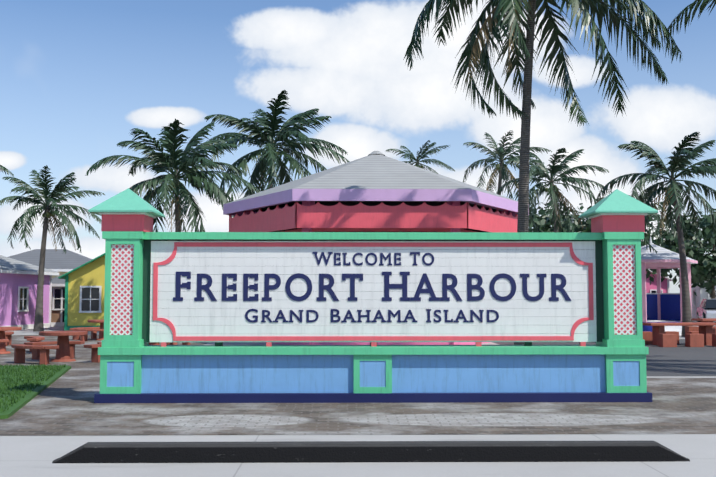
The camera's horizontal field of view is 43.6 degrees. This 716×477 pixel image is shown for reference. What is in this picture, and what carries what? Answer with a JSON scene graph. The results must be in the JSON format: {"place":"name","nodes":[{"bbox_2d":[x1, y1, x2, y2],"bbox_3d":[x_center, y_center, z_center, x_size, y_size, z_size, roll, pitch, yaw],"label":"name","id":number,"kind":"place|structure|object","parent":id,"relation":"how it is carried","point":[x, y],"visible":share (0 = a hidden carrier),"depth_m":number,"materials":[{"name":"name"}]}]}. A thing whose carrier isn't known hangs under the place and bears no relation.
{"place":"outdoors","nodes":[
{"label":"outdoors","id":0,"kind":"place"},
{"bbox_2d":[0,364,70,418],"bbox_3d":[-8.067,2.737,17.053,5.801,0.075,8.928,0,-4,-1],"label":"lawn","id":1,"kind":"structure","parent":0,"point":[26,376],"depth_m":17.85,"materials":[{"name":"green plant"}]},
{"bbox_2d":[0,318,715,476],"bbox_3d":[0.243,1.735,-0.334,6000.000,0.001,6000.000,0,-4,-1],"label":"ground","id":2,"kind":"structure","parent":0,"point":[28,455],"depth_m":9.28,"materials":[{"name":"concrete"}]},
{"bbox_2d":[0,165,13,176],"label":"palm","id":3,"kind":"object","parent":2,"relation":"on","point":[4,169],"visible":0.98,"depth_m":46.39,"materials":[{"name":"green plant"}]},
{"bbox_2d":[0,255,58,328],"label":"purple house","id":4,"kind":"structure","parent":2,"relation":"on","point":[18,285],"depth_m":45.87,"materials":[{"name":"purple"}]},
{"bbox_2d":[9,249,91,277],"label":"roof","id":5,"kind":"structure","parent":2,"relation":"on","point":[60,262],"depth_m":57.78,"materials":[{"name":"grey"}]},
{"bbox_2d":[0,165,104,331],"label":"palm","id":6,"kind":"object","parent":2,"relation":"on","point":[52,208],"visible":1,"depth_m":43.46,"materials":[{"name":"green plant"}]},
{"bbox_2d":[51,276,64,326],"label":"building","id":7,"kind":"structure","parent":2,"relation":"on","point":[58,304],"depth_m":49.84,"materials":[{"name":"white paint"}]},
{"bbox_2d":[58,253,104,330],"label":"yellow cottage","id":8,"kind":"structure","parent":2,"relation":"on","point":[84,291],"depth_m":44.34,"materials":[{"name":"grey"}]},
{"bbox_2d":[85,118,259,231],"bbox_3d":[-7.938,-0.488,39.997,7.668,9.530,6.776,0,-4,-1],"label":"palm","id":9,"kind":"object","parent":2,"relation":"on","point":[186,160],"visible":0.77,"depth_m":39.29,"materials":[{"name":"green plant"}]},
{"bbox_2d":[204,90,349,203],"bbox_3d":[-4.041,-1.253,45.886,7.661,11.801,7.962,1,-4,-14],"label":"palm","id":10,"kind":"object","parent":2,"relation":"on","point":[270,156],"visible":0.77,"depth_m":45.55,"materials":[{"name":"green plant"}]},
{"bbox_2d":[0,335,715,435],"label":"paving cobbles","id":11,"kind":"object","parent":2,"relation":"on","point":[64,404],"depth_m":13.03,"materials":[{"name":"grey stone"}]},
{"bbox_2d":[5,331,13,345],"bbox_3d":[-13.254,3.319,30.916,2.555,0.785,2.568,0,-4,-1],"label":"picnic table","id":12,"kind":"object","parent":11,"relation":"on","point":[8,334],"visible":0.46,"depth_m":31.48,"materials":[{"name":"wood"}]},
{"bbox_2d":[0,327,44,353],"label":"picnic table","id":13,"kind":"object","parent":11,"relation":"on","point":[3,340],"visible":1,"depth_m":26.83,"materials":[{"name":"wood"}]},
{"bbox_2d":[11,331,101,364],"bbox_3d":[-7.805,2.870,23.816,2.488,0.785,2.571,0,-4,-1],"label":"picnic table","id":14,"kind":"object","parent":11,"relation":"on","point":[63,346],"visible":0.83,"depth_m":23.36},
{"bbox_2d":[70,320,103,340],"bbox_3d":[-9.926,3.572,34.924,2.570,0.785,2.499,0,-4,-1],"label":"picnic table","id":15,"kind":"object","parent":11,"relation":"on","point":[94,330],"visible":0.5,"depth_m":34.77,"materials":[{"name":"wood"}]},
{"bbox_2d":[149,342,189,344],"bbox_3d":[-6.861,3.262,30.021,2.539,0.785,2.569,0,-4,-1],"label":"picnic table","id":16,"kind":"object","parent":11,"relation":"on","point":[169,343],"depth_m":29.85,"materials":[{"name":"wood"}]},
{"bbox_2d":[88,188,657,402],"bbox_3d":[0.266,0.928,15.100,9.340,3.560,1.040,0,-4,-1],"label":"welcome sign","id":17,"kind":"object","parent":11,"relation":"on","point":[527,289],"visible":1,"depth_m":14.91,"materials":[{"name":"paint"}]},
{"bbox_2d":[223,151,517,344],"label":"market pavilion","id":18,"kind":"structure","parent":2,"relation":"on","point":[376,191],"depth_m":30.62,"materials":[{"name":"grey"}]},
{"bbox_2d":[52,441,689,462],"bbox_3d":[0.154,2.264,9.537,6.700,0.190,0.270,0,-4,-1],"label":"speed hump","id":19,"kind":"object","parent":2,"relation":"on","point":[364,451],"visible":1,"depth_m":9.42,"materials":[{"name":"black paint"}]},
{"bbox_2d":[386,140,454,173],"bbox_3d":[4.285,-0.519,61.968,5.157,12.368,4.789,0,-4,-1],"label":"palm","id":20,"kind":"object","parent":2,"relation":"on","point":[422,156],"visible":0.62,"depth_m":61.97,"materials":[{"name":"green plant"}]},
{"bbox_2d":[463,130,551,200],"bbox_3d":[8.668,-0.663,52.405,5.223,11.447,5.198,3,-5,-42],"label":"palm","id":21,"kind":"object","parent":2,"relation":"on","point":[500,153],"visible":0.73,"depth_m":52.13,"materials":[{"name":"green plant"}]},
{"bbox_2d":[403,0,682,344],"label":"palm","id":22,"kind":"object","parent":2,"relation":"on","point":[509,12],"visible":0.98,"depth_m":24.12,"materials":[{"name":"green plant"}]},
{"bbox_2d":[496,148,611,231],"bbox_3d":[9.802,-0.058,45.890,5.454,9.417,5.875,-3,-5,41],"label":"palm","id":23,"kind":"object","parent":2,"relation":"on","point":[552,190],"visible":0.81,"depth_m":46.00,"materials":[{"name":"green plant"}]},
{"bbox_2d":[529,206,586,231],"bbox_3d":[12.478,1.729,63.946,6.930,8.160,7.700,1,-4,-22],"label":"tree","id":24,"kind":"object","parent":2,"relation":"on","point":[543,223],"visible":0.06,"depth_m":62.59,"materials":[{"name":"green plant"}]},
{"bbox_2d":[529,193,586,231],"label":"tree","id":25,"kind":"object","parent":2,"relation":"on","point":[575,222],"visible":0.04,"depth_m":73.18,"materials":[{"name":"green plant"}]},
{"bbox_2d":[493,339,715,375],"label":"asphalt apron","id":26,"kind":"object","parent":2,"relation":"on","point":[680,359],"depth_m":24.36,"materials":[{"name":"grey asphalt"}]},
{"bbox_2d":[642,322,715,346],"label":"picnic table","id":27,"kind":"object","parent":26,"relation":"on","point":[659,336],"visible":0.92,"depth_m":30.94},
{"bbox_2d":[664,0,715,41],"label":"palm tree","id":28,"kind":"object","parent":26,"relation":"on","point":[703,5],"visible":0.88,"depth_m":22.17,"materials":[{"name":"green plant"}]},
{"bbox_2d":[564,192,702,284],"bbox_3d":[18.406,1.189,61.932,10.286,8.979,9.064,-3,-5,44],"label":"tree","id":29,"kind":"object","parent":2,"relation":"on","point":[587,228],"visible":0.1,"depth_m":61.49,"materials":[{"name":"green plant"}]},
{"bbox_2d":[598,190,682,248],"bbox_3d":[17.202,1.073,54.757,5.170,8.279,5.315,-1,-4,17],"label":"tree","id":30,"kind":"object","parent":2,"relation":"on","point":[658,221],"visible":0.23,"depth_m":54.78,"materials":[{"name":"green plant"}]},
{"bbox_2d":[596,132,715,336],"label":"palm","id":31,"kind":"object","parent":2,"relation":"on","point":[678,161],"visible":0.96,"depth_m":37.93,"materials":[{"name":"green plant"}]},
{"bbox_2d":[646,270,671,292],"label":"pink cottage","id":32,"kind":"structure","parent":2,"relation":"on","point":[652,287],"depth_m":69.56,"materials":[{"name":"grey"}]},
{"bbox_2d":[641,237,697,334],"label":"building","id":33,"kind":"structure","parent":2,"relation":"on","point":[658,307],"depth_m":41.63,"materials":[{"name":"pink paint"}]},
{"bbox_2d":[645,208,715,283],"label":"tree","id":34,"kind":"object","parent":2,"relation":"on","point":[704,250],"visible":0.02,"depth_m":74.11,"materials":[{"name":"green plant"}]},
{"bbox_2d":[655,208,715,298],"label":"tree","id":35,"kind":"object","parent":2,"relation":"on","point":[703,269],"visible":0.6,"depth_m":58.94,"materials":[{"name":"green plant"}]},
{"bbox_2d":[685,318,715,333],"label":"picnic table","id":36,"kind":"object","parent":2,"relation":"on","point":[691,328],"visible":0.44,"depth_m":37.13,"materials":[{"name":"wood"}]},
{"bbox_2d":[696,299,715,321],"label":"parked car","id":37,"kind":"object","parent":2,"relation":"on","point":[706,308],"visible":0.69,"depth_m":55.76,"materials":[{"name":"grey paint"}]},
{"bbox_2d":[0,0,715,292],"label":"sky","id":38,"kind":"structure","parent":0,"point":[76,76],"materials":[{"name":"blue"}]},
{"bbox_2d":[691,276,715,318],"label":"white building","id":39,"kind":"structure","parent":0,"point":[701,293],"depth_m":65.74,"materials":[{"name":"white paint"}]}
]}

